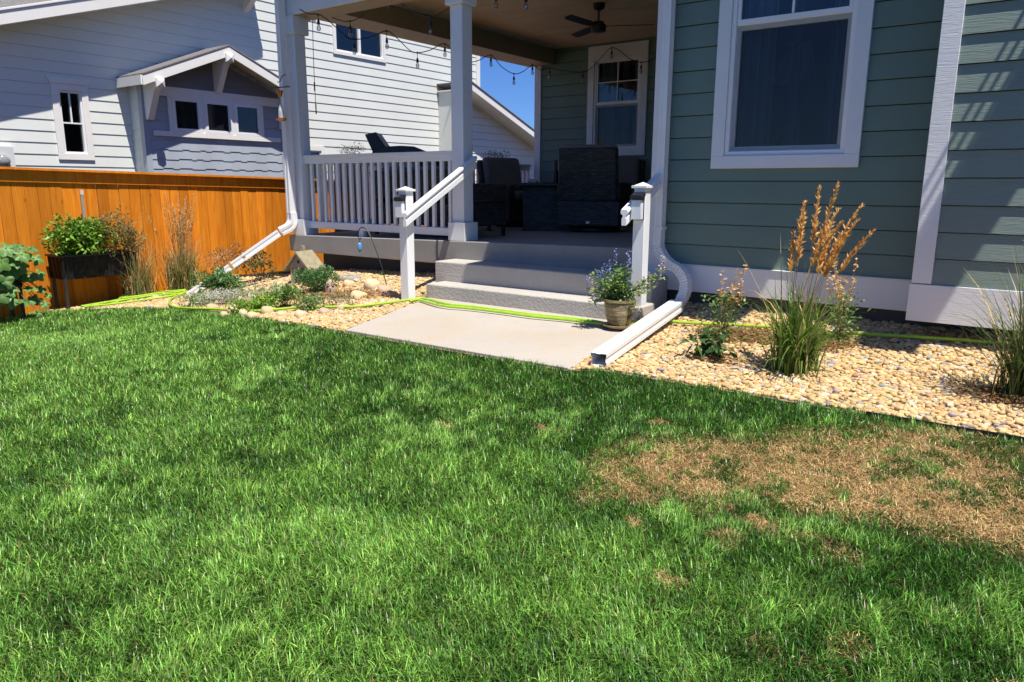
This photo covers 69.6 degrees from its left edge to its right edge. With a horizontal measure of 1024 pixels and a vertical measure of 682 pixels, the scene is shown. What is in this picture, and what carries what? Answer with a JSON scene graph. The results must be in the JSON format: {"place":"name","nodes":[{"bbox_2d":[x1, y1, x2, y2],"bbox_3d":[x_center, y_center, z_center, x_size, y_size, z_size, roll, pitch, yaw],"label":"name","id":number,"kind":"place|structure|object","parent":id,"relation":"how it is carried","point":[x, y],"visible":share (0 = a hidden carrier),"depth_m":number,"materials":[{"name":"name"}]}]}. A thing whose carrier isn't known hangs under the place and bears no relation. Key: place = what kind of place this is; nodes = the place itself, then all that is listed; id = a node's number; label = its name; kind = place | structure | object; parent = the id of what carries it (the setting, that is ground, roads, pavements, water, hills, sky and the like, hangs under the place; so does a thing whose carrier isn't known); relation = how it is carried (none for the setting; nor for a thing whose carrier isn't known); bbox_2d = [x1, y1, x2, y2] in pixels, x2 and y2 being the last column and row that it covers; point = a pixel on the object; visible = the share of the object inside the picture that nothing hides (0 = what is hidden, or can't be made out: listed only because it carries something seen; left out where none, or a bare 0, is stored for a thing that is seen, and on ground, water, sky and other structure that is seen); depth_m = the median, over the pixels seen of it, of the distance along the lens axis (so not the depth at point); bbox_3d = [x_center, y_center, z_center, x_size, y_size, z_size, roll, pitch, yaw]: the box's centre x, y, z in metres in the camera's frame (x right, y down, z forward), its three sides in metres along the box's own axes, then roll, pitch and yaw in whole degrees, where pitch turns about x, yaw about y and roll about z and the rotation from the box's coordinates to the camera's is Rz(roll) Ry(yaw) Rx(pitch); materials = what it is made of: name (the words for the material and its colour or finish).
{"place":"outdoors","nodes":[
{"label":"outdoors","id":0,"kind":"place"},
{"bbox_2d":[436,161,505,230],"bbox_3d":[-0.582,-2.084,10.253,0.906,1.050,0.750,4,12,16],"label":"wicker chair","id":1,"kind":"object","parent":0,"point":[446,164],"visible":0.01,"depth_m":9.96,"materials":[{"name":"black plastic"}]},
{"bbox_2d":[345,298,624,369],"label":"concrete path","id":2,"kind":"structure","parent":0,"point":[560,343],"depth_m":5.85,"materials":[{"name":"grey concrete"}]},
{"bbox_2d":[602,297,634,329],"bbox_3d":[0.856,-0.223,5.870,0.274,0.229,0.274,9,15,35],"label":"flower pot","id":3,"kind":"object","parent":2,"relation":"on","point":[619,314],"visible":0.8,"depth_m":5.78,"materials":[{"name":"ceramic"}]},
{"bbox_2d":[584,248,637,301],"bbox_3d":[0.787,-0.491,5.829,0.449,0.480,0.289,-1,12,-6],"label":"salvia","id":4,"kind":"object","parent":3,"relation":"in","point":[618,288],"visible":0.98,"depth_m":5.80,"materials":[{"name":"green plant"}]},
{"bbox_2d":[586,255,665,310],"bbox_3d":[0.924,-0.433,5.801,0.664,0.486,0.313,-1,12,-7],"label":"trailing plant","id":5,"kind":"object","parent":3,"relation":"in","point":[639,291],"visible":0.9,"depth_m":5.82,"materials":[{"name":"green plant"}]},
{"bbox_2d":[480,150,509,157],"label":"trailing flowers","id":6,"kind":"object","parent":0,"point":[500,154],"visible":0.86,"depth_m":13.15,"materials":[{"name":"green plant"}]},
{"bbox_2d":[480,56,534,128],"label":"sky","id":7,"kind":"structure","parent":0,"point":[495,80],"materials":[{"name":"blue"}]},
{"bbox_2d":[0,270,1023,681],"bbox_3d":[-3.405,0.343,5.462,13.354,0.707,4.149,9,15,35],"label":"lawn grass","id":8,"kind":"structure","parent":0,"point":[86,329],"depth_m":2.93,"materials":[{"name":"green plant"}]},
{"bbox_2d":[1,270,25,318],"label":"raised planter","id":9,"kind":"object","parent":8,"relation":"on","point":[18,284],"visible":0.15,"depth_m":8.55,"materials":[{"name":"black wood"}]},
{"bbox_2d":[0,242,51,316],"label":"squash plant","id":10,"kind":"object","parent":8,"relation":"on","point":[13,265],"visible":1,"depth_m":8.36,"materials":[{"name":"green plant"}]},
{"bbox_2d":[0,166,423,318],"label":"wooden fence","id":11,"kind":"object","parent":8,"relation":"on","point":[248,212],"visible":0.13,"depth_m":10.01,"materials":[{"name":"brown wood"}]},
{"bbox_2d":[334,165,369,219],"bbox_3d":[-2.693,-2.531,12.405,0.560,1.128,0.280,9,15,35],"label":"flower box","id":12,"kind":"object","parent":11,"relation":"attached to","point":[348,191],"visible":0.04,"depth_m":12.27,"materials":[{"name":"black plastic"}]},
{"bbox_2d":[334,141,365,153],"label":"trailing flowers","id":13,"kind":"object","parent":12,"relation":"on","point":[351,148],"visible":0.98,"depth_m":12.24,"materials":[{"name":"grey plant"}]},
{"bbox_2d":[220,311,230,317],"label":"cobble","id":14,"kind":"object","parent":8,"relation":"on","point":[222,313],"visible":0.64,"depth_m":7.09,"materials":[{"name":"stone"}]},
{"bbox_2d":[0,0,533,240],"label":"house","id":15,"kind":"structure","parent":8,"relation":"on","point":[172,86],"depth_m":13.13,"materials":[{"name":"grey"}]},
{"bbox_2d":[0,146,15,166],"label":"electric meter","id":16,"kind":"object","parent":15,"relation":"attached to","point":[7,157],"visible":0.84,"depth_m":11.06,"materials":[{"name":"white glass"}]},
{"bbox_2d":[45,76,94,166],"bbox_3d":[-7.415,-3.568,12.092,0.950,1.368,0.748,9,15,35],"label":"window","id":17,"kind":"structure","parent":15,"relation":"in","point":[69,97],"depth_m":11.85,"materials":[{"name":"beige paint"}]},
{"bbox_2d":[171,97,202,132],"bbox_3d":[-5.707,-3.959,12.914,0.050,0.576,0.532,9,15,35],"label":"window","id":18,"kind":"structure","parent":15,"relation":"in","point":[186,112],"depth_m":12.91,"materials":[{"name":"white plastic"}]},
{"bbox_2d":[203,100,232,134],"bbox_3d":[-5.348,-4.058,13.391,0.050,0.576,0.541,9,15,35],"label":"window","id":19,"kind":"structure","parent":15,"relation":"in","point":[218,115],"depth_m":13.39,"materials":[{"name":"white plastic"}]},
{"bbox_2d":[234,103,261,136],"bbox_3d":[-4.986,-4.159,13.873,0.050,0.576,0.552,9,15,35],"label":"window","id":20,"kind":"structure","parent":15,"relation":"in","point":[247,116],"depth_m":13.87,"materials":[{"name":"white plastic"}]},
{"bbox_2d":[310,146,324,178],"bbox_3d":[-4.251,-3.626,15.758,0.085,1.050,0.600,9,15,35],"label":"window","id":21,"kind":"structure","parent":15,"relation":"in","point":[315,150],"depth_m":15.80,"materials":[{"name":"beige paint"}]},
{"bbox_2d":[332,23,385,62],"bbox_3d":[-3.385,-6.773,16.276,0.085,1.000,1.540,9,15,35],"label":"window","id":22,"kind":"structure","parent":15,"relation":"in","point":[373,48],"depth_m":16.32,"materials":[{"name":"beige paint"}]},
{"bbox_2d":[49,269,1023,436],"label":"gravel bed","id":23,"kind":"object","parent":8,"relation":"on","point":[655,378],"visible":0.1,"depth_m":4.83,"materials":[{"name":"beige gravel"}]},
{"bbox_2d":[45,249,136,309],"bbox_3d":[-5.284,-0.761,9.346,0.410,0.729,0.946,9,15,35],"label":"raised planter","id":24,"kind":"object","parent":23,"relation":"on","point":[64,267],"visible":0.73,"depth_m":9.09,"materials":[{"name":"black wood"}]},
{"bbox_2d":[38,211,116,255],"bbox_3d":[-5.295,-1.270,9.024,0.780,0.646,0.770,-3,12,-17],"label":"basil plant","id":25,"kind":"object","parent":24,"relation":"in","point":[76,238],"visible":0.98,"depth_m":8.88,"materials":[{"name":"green plant"}]},
{"bbox_2d":[79,190,89,253],"bbox_3d":[-5.385,-1.467,9.286,0.028,0.860,0.040,9,15,35],"label":"wooden stake","id":26,"kind":"object","parent":24,"relation":"in","point":[81,193],"visible":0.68,"depth_m":9.22,"materials":[{"name":"grey wood"}]},
{"bbox_2d":[84,205,148,256],"bbox_3d":[-5.061,-1.369,9.328,0.706,0.716,0.817,9,15,35],"label":"herb plant","id":27,"kind":"object","parent":24,"relation":"in","point":[116,241],"visible":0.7,"depth_m":9.34,"materials":[{"name":"brown plant"}]},
{"bbox_2d":[106,216,169,298],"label":"ornamental grass","id":28,"kind":"object","parent":23,"relation":"on","point":[140,284],"depth_m":9.52,"materials":[{"name":"green plant"}]},
{"bbox_2d":[140,191,222,290],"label":"ornamental grass","id":29,"kind":"object","parent":23,"relation":"on","point":[181,269],"depth_m":10.02,"materials":[{"name":"plant"}]},
{"bbox_2d":[184,299,199,306],"bbox_3d":[-3.520,-0.392,8.105,0.129,0.128,0.173,6,13,25],"label":"cobble","id":30,"kind":"object","parent":23,"relation":"on","point":[187,304],"visible":0.47,"depth_m":8.04,"materials":[{"name":"stone"}]},
{"bbox_2d":[175,289,214,305],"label":"leafy plant","id":31,"kind":"object","parent":23,"relation":"on","point":[192,297],"visible":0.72,"depth_m":8.06,"materials":[{"name":"green plant"}]},
{"bbox_2d":[206,303,219,310],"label":"cobble","id":32,"kind":"object","parent":23,"relation":"on","point":[211,305],"visible":0.53,"depth_m":7.68,"materials":[{"name":"stone"}]},
{"bbox_2d":[190,265,246,299],"bbox_3d":[-3.389,-0.637,8.492,0.637,0.462,0.587,-4,13,-20],"label":"leafy plant","id":33,"kind":"object","parent":23,"relation":"on","point":[218,280],"visible":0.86,"depth_m":8.38,"materials":[{"name":"green plant"}]},
{"bbox_2d":[195,288,251,303],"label":"lavender","id":34,"kind":"object","parent":23,"relation":"on","point":[226,297],"visible":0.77,"depth_m":7.94,"materials":[{"name":"grey plant"}]},
{"bbox_2d":[203,241,246,272],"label":"dry shrub","id":35,"kind":"object","parent":23,"relation":"on","point":[225,260],"visible":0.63,"depth_m":10.65,"materials":[{"name":"brown plant"}]},
{"bbox_2d":[226,305,236,312],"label":"cobble","id":36,"kind":"object","parent":23,"relation":"on","point":[227,310],"visible":0.18,"depth_m":7.29,"materials":[{"name":"stone"}]},
{"bbox_2d":[239,308,248,315],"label":"cobble","id":37,"kind":"object","parent":23,"relation":"on","point":[241,311],"visible":0.53,"depth_m":7.05,"materials":[{"name":"stone"}]},
{"bbox_2d":[246,311,259,317],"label":"cobble","id":38,"kind":"object","parent":23,"relation":"on","point":[251,314],"visible":0.7,"depth_m":6.83,"materials":[{"name":"stone"}]},
{"bbox_2d":[225,290,282,311],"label":"ground cover plant","id":39,"kind":"object","parent":23,"relation":"on","point":[257,302],"visible":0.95,"depth_m":7.13,"materials":[{"name":"green plant"}]},
{"bbox_2d":[236,249,277,280],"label":"shrub","id":40,"kind":"object","parent":23,"relation":"on","point":[251,264],"visible":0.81,"depth_m":9.78,"materials":[{"name":"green plant"}]},
{"bbox_2d":[228,281,297,302],"bbox_3d":[-2.692,-0.510,7.905,0.650,0.226,0.688,9,15,35],"label":"ground cover plant","id":41,"kind":"object","parent":23,"relation":"on","point":[261,289],"visible":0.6,"depth_m":7.85,"materials":[{"name":"green plant"}]},
{"bbox_2d":[260,305,276,313],"bbox_3d":[-2.325,-0.283,7.045,0.121,0.120,0.162,6,13,25],"label":"cobble","id":42,"kind":"object","parent":23,"relation":"on","point":[266,309],"visible":0.66,"depth_m":6.99,"materials":[{"name":"stone"}]},
{"bbox_2d":[276,310,286,315],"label":"cobble","id":43,"kind":"object","parent":23,"relation":"on","point":[279,313],"visible":0.57,"depth_m":6.75,"materials":[{"name":"stone"}]},
{"bbox_2d":[267,282,302,306],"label":"leafy plant","id":44,"kind":"object","parent":23,"relation":"on","point":[287,291],"visible":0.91,"depth_m":7.29,"materials":[{"name":"green plant"}]},
{"bbox_2d":[294,310,307,316],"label":"cobble","id":45,"kind":"object","parent":23,"relation":"on","point":[298,313],"visible":0.73,"depth_m":6.63,"materials":[{"name":"stone"}]},
{"bbox_2d":[284,245,325,283],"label":"model house","id":46,"kind":"structure","parent":23,"relation":"on","point":[302,258],"depth_m":8.70,"materials":[{"name":"paint"}]},
{"bbox_2d":[291,292,328,311],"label":"leafy plant","id":47,"kind":"object","parent":23,"relation":"on","point":[310,301],"visible":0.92,"depth_m":6.93,"materials":[{"name":"green plant"}]},
{"bbox_2d":[291,263,340,292],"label":"round bush","id":48,"kind":"object","parent":23,"relation":"on","point":[321,277],"visible":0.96,"depth_m":8.03,"materials":[{"name":"green plant"}]},
{"bbox_2d":[318,307,330,313],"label":"cobble","id":49,"kind":"object","parent":23,"relation":"on","point":[322,310],"visible":0.7,"depth_m":6.75,"materials":[{"name":"stone"}]},
{"bbox_2d":[325,279,335,292],"bbox_3d":[-1.966,-0.566,7.979,0.105,0.210,0.108,9,15,35],"label":"face stone","id":50,"kind":"object","parent":23,"relation":"on","point":[330,285],"visible":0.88,"depth_m":7.94,"materials":[{"name":"beige stone"}]},
{"bbox_2d":[312,290,359,305],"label":"leafy plant","id":51,"kind":"object","parent":23,"relation":"on","point":[333,297],"visible":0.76,"depth_m":7.06,"materials":[{"name":"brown plant"}]},
{"bbox_2d":[335,302,348,310],"bbox_3d":[-1.600,-0.312,6.956,0.105,0.104,0.141,6,13,25],"label":"cobble","id":52,"kind":"object","parent":23,"relation":"on","point":[339,307],"visible":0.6,"depth_m":6.90,"materials":[{"name":"stone"}]},
{"bbox_2d":[342,279,355,286],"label":"cobble","id":53,"kind":"object","parent":23,"relation":"on","point":[349,283],"visible":0.77,"depth_m":8.25,"materials":[{"name":"stone"}]},
{"bbox_2d":[337,274,362,280],"bbox_3d":[-1.908,-0.748,8.635,0.308,0.046,0.308,9,15,35],"label":"mosaic stone","id":54,"kind":"object","parent":23,"relation":"on","point":[343,277],"visible":0.87,"depth_m":8.54,"materials":[{"name":"stone"}]},
{"bbox_2d":[350,290,367,299],"bbox_3d":[-1.562,-0.447,7.505,0.145,0.144,0.195,6,13,25],"label":"cobble","id":55,"kind":"object","parent":23,"relation":"on","point":[357,294],"visible":0.6,"depth_m":7.44,"materials":[{"name":"stone"}]},
{"bbox_2d":[363,278,381,289],"bbox_3d":[-1.531,-0.612,8.104,0.161,0.160,0.216,6,13,25],"label":"cobble","id":56,"kind":"object","parent":23,"relation":"on","point":[370,283],"visible":0.72,"depth_m":8.02,"materials":[{"name":"stone"}]},
{"bbox_2d":[358,227,386,285],"bbox_3d":[-1.524,-0.868,8.092,0.457,0.754,0.010,9,15,35],"label":"shepherd hook","id":57,"kind":"object","parent":23,"relation":"on","point":[375,249],"visible":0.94,"depth_m":8.04,"materials":[{"name":"black metal"}]},
{"bbox_2d":[357,240,361,251],"bbox_3d":[-1.693,-1.052,8.181,0.048,0.135,0.048,9,15,35],"label":"hanging feeder","id":58,"kind":"object","parent":57,"relation":"hanging from","point":[359,246],"visible":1,"depth_m":8.17,"materials":[{"name":"blue glass"}]},
{"bbox_2d":[377,284,391,292],"bbox_3d":[-1.358,-0.538,7.835,0.129,0.128,0.173,6,13,25],"label":"cobble","id":59,"kind":"object","parent":23,"relation":"on","point":[381,287],"visible":0.61,"depth_m":7.77,"materials":[{"name":"stone"}]},
{"bbox_2d":[386,290,397,295],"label":"cobble","id":60,"kind":"object","parent":23,"relation":"on","point":[392,293],"visible":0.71,"depth_m":7.54,"materials":[{"name":"stone"}]},
{"bbox_2d":[396,156,476,301],"bbox_3d":[-0.757,-1.109,7.499,0.186,1.540,1.066,9,15,35],"label":"handrail","id":61,"kind":"object","parent":23,"relation":"on","point":[420,206],"visible":0.92,"depth_m":7.21,"materials":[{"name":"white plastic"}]},
{"bbox_2d":[393,195,405,217],"bbox_3d":[-1.074,-1.291,7.061,0.108,0.221,0.063,9,15,35],"label":"solar light","id":62,"kind":"object","parent":61,"relation":"attached to","point":[400,204],"visible":0.96,"depth_m":7.04,"materials":[{"name":"white plastic"}]},
{"bbox_2d":[81,289,1009,343],"bbox_3d":[-1.152,-0.217,6.999,9.826,0.477,1.315,8,14,32],"label":"garden hose","id":63,"kind":"object","parent":23,"relation":"on","point":[172,294],"visible":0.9,"depth_m":6.69,"materials":[{"name":"green rubber"}]},
{"bbox_2d":[426,259,667,319],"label":"concrete steps","id":64,"kind":"structure","parent":23,"relation":"on","point":[557,290],"depth_m":6.89,"materials":[{"name":"grey concrete"}]},
{"bbox_2d":[621,174,661,305],"bbox_3d":[1.215,-0.828,6.279,0.182,1.480,0.919,9,15,35],"label":"handrail","id":65,"kind":"object","parent":64,"relation":"on","point":[640,243],"visible":0.63,"depth_m":5.98,"materials":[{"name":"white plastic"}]},
{"bbox_2d":[630,192,645,219],"bbox_3d":[1.004,-1.079,5.892,0.108,0.221,0.063,9,15,35],"label":"solar light","id":66,"kind":"object","parent":65,"relation":"attached to","point":[637,204],"visible":1,"depth_m":5.87,"materials":[{"name":"white plastic"}]},
{"bbox_2d":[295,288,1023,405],"bbox_3d":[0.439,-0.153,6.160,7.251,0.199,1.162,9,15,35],"label":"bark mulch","id":67,"kind":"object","parent":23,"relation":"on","point":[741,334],"visible":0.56,"depth_m":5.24,"materials":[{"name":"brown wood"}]},
{"bbox_2d":[678,326,740,363],"bbox_3d":[1.372,0.070,5.028,0.431,0.337,0.380,9,15,35],"label":"leafy plant","id":68,"kind":"object","parent":23,"relation":"on","point":[717,347],"visible":0.91,"depth_m":4.97,"materials":[{"name":"green plant"}]},
{"bbox_2d":[696,264,751,340],"bbox_3d":[1.568,-0.273,5.437,0.398,0.598,0.365,-1,12,-8],"label":"dried perennial","id":69,"kind":"object","parent":23,"relation":"on","point":[731,303],"visible":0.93,"depth_m":5.44,"materials":[{"name":"green plant"}]},
{"bbox_2d":[725,181,875,378],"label":"ornamental grass","id":70,"kind":"object","parent":23,"relation":"on","point":[796,350],"depth_m":4.56,"materials":[{"name":"green plant"}]},
{"bbox_2d":[815,258,874,344],"bbox_3d":[2.369,-0.289,5.247,0.395,0.625,0.398,-6,13,-27],"label":"dried perennial","id":71,"kind":"object","parent":23,"relation":"on","point":[849,320],"visible":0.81,"depth_m":5.22,"materials":[{"name":"green plant"}]},
{"bbox_2d":[913,232,1023,414],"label":"ornamental grass","id":72,"kind":"object","parent":23,"relation":"on","point":[1013,367],"depth_m":4.03,"materials":[{"name":"green plant"}]},
{"bbox_2d":[285,0,1023,334],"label":"house","id":73,"kind":"structure","parent":8,"relation":"on","point":[902,121],"depth_m":5.96,"materials":[{"name":"green paint"}]},
{"bbox_2d":[186,0,297,296],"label":"downspout","id":74,"kind":"object","parent":73,"relation":"attached to","point":[289,225],"visible":0.95,"depth_m":9.15,"materials":[{"name":"white paint"}]},
{"bbox_2d":[271,74,289,87],"bbox_3d":[-2.783,-3.141,8.913,0.235,0.164,0.135,-9,15,-38],"label":"wall hook","id":75,"kind":"object","parent":73,"relation":"attached to","point":[279,81],"depth_m":8.89,"materials":[{"name":"black metal"}]},
{"bbox_2d":[276,90,286,120],"bbox_3d":[-2.813,-2.863,8.950,0.122,0.356,0.122,9,15,35],"label":"hanging feeder","id":76,"kind":"object","parent":75,"relation":"hanging from","point":[280,111],"visible":1,"depth_m":8.94,"materials":[{"name":"orange metal"}]},
{"bbox_2d":[312,20,316,113],"bbox_3d":[-2.570,-3.580,9.557,0.039,1.218,0.018,9,15,35],"label":"pull cord","id":77,"kind":"object","parent":73,"relation":"hanging from","point":[314,75],"visible":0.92,"depth_m":9.59,"materials":[{"name":"black plastic"}]},
{"bbox_2d":[303,151,452,236],"bbox_3d":[-1.597,-1.702,8.640,2.488,0.972,0.090,9,15,35],"label":"porch railing","id":78,"kind":"object","parent":73,"relation":"on","point":[424,157],"visible":0.89,"depth_m":8.64,"materials":[{"name":"white plastic"}]},
{"bbox_2d":[365,132,431,226],"bbox_3d":[-1.692,-2.401,11.050,0.888,1.383,0.520,0,12,0],"label":"grill","id":79,"kind":"object","parent":73,"relation":"on","point":[377,142],"visible":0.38,"depth_m":10.71,"materials":[{"name":"black metal"}]},
{"bbox_2d":[320,161,531,223],"bbox_3d":[-1.086,-2.288,11.242,0.090,0.900,4.728,9,15,35],"label":"porch railing","id":80,"kind":"object","parent":73,"relation":"attached to","point":[524,168],"visible":0.13,"depth_m":10.02,"materials":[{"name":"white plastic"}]},
{"bbox_2d":[369,166,506,235],"bbox_3d":[-0.892,-1.674,8.840,1.510,0.810,0.868,9,15,35],"label":"wicker sofa","id":81,"kind":"object","parent":73,"relation":"on","point":[489,206],"visible":0.29,"depth_m":8.49,"materials":[{"name":"black plastic"}]},
{"bbox_2d":[299,0,655,84],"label":"string lights","id":82,"kind":"object","parent":73,"relation":"hanging from","point":[386,31],"visible":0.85,"depth_m":9.33,"materials":[{"name":"black plastic"}]},
{"bbox_2d":[477,157,522,226],"bbox_3d":[0.011,-2.283,11.266,0.790,1.030,0.913,-9,15,-38],"label":"wicker chair","id":83,"kind":"object","parent":73,"relation":"on","point":[506,171],"visible":0.44,"depth_m":11.22,"materials":[{"name":"black wicker"}]},
{"bbox_2d":[513,183,570,230],"bbox_3d":[0.541,-1.839,10.055,0.960,0.625,0.960,2,12,6],"label":"porch table","id":84,"kind":"object","parent":73,"relation":"on","point":[540,200],"visible":0.58,"depth_m":9.72,"materials":[{"name":"black wicker"}]},
{"bbox_2d":[553,163,558,182],"bbox_3d":[0.595,-2.278,9.976,0.074,0.266,0.074,9,15,35],"label":"bottle","id":85,"kind":"object","parent":84,"relation":"on","point":[555,175],"visible":1,"depth_m":9.95,"materials":[{"name":"black glass"}]},
{"bbox_2d":[557,144,631,231],"bbox_3d":[1.057,-1.941,9.408,0.810,1.070,0.919,4,13,19],"label":"wicker chair","id":86,"kind":"object","parent":73,"relation":"on","point":[593,193],"visible":0.97,"depth_m":9.05,"materials":[{"name":"black wicker"}]},
{"bbox_2d":[553,157,645,199],"bbox_3d":[1.278,-2.291,11.242,1.510,1.030,0.903,3,12,12],"label":"wicker sofa","id":87,"kind":"object","parent":73,"relation":"on","point":[631,170],"visible":0.09,"depth_m":11.29,"materials":[{"name":"black wicker"}]},
{"bbox_2d":[565,2,654,36],"bbox_3d":[1.013,-4.040,9.149,1.246,0.344,1.103,9,15,35],"label":"ceiling fan","id":88,"kind":"object","parent":73,"relation":"hanging from","point":[598,26],"visible":1,"depth_m":9.21,"materials":[{"name":"brown metal"}]},
{"bbox_2d":[586,40,649,155],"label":"window","id":89,"kind":"structure","parent":73,"relation":"in","point":[617,92],"depth_m":12.03,"materials":[{"name":"white paint"}]},
{"bbox_2d":[591,0,692,365],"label":"downspout","id":90,"kind":"object","parent":73,"relation":"attached to","point":[610,351],"visible":1,"depth_m":6.13,"materials":[{"name":"white paint"}]},
{"bbox_2d":[710,0,874,168],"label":"window","id":91,"kind":"structure","parent":73,"relation":"in","point":[791,78],"depth_m":5.90,"materials":[{"name":"white paint"}]},
{"bbox_2d":[866,411,1023,441],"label":"lawn edging","id":92,"kind":"object","parent":8,"relation":"on","point":[977,431],"visible":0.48,"depth_m":3.65,"materials":[{"name":"black plastic"}]}
]}

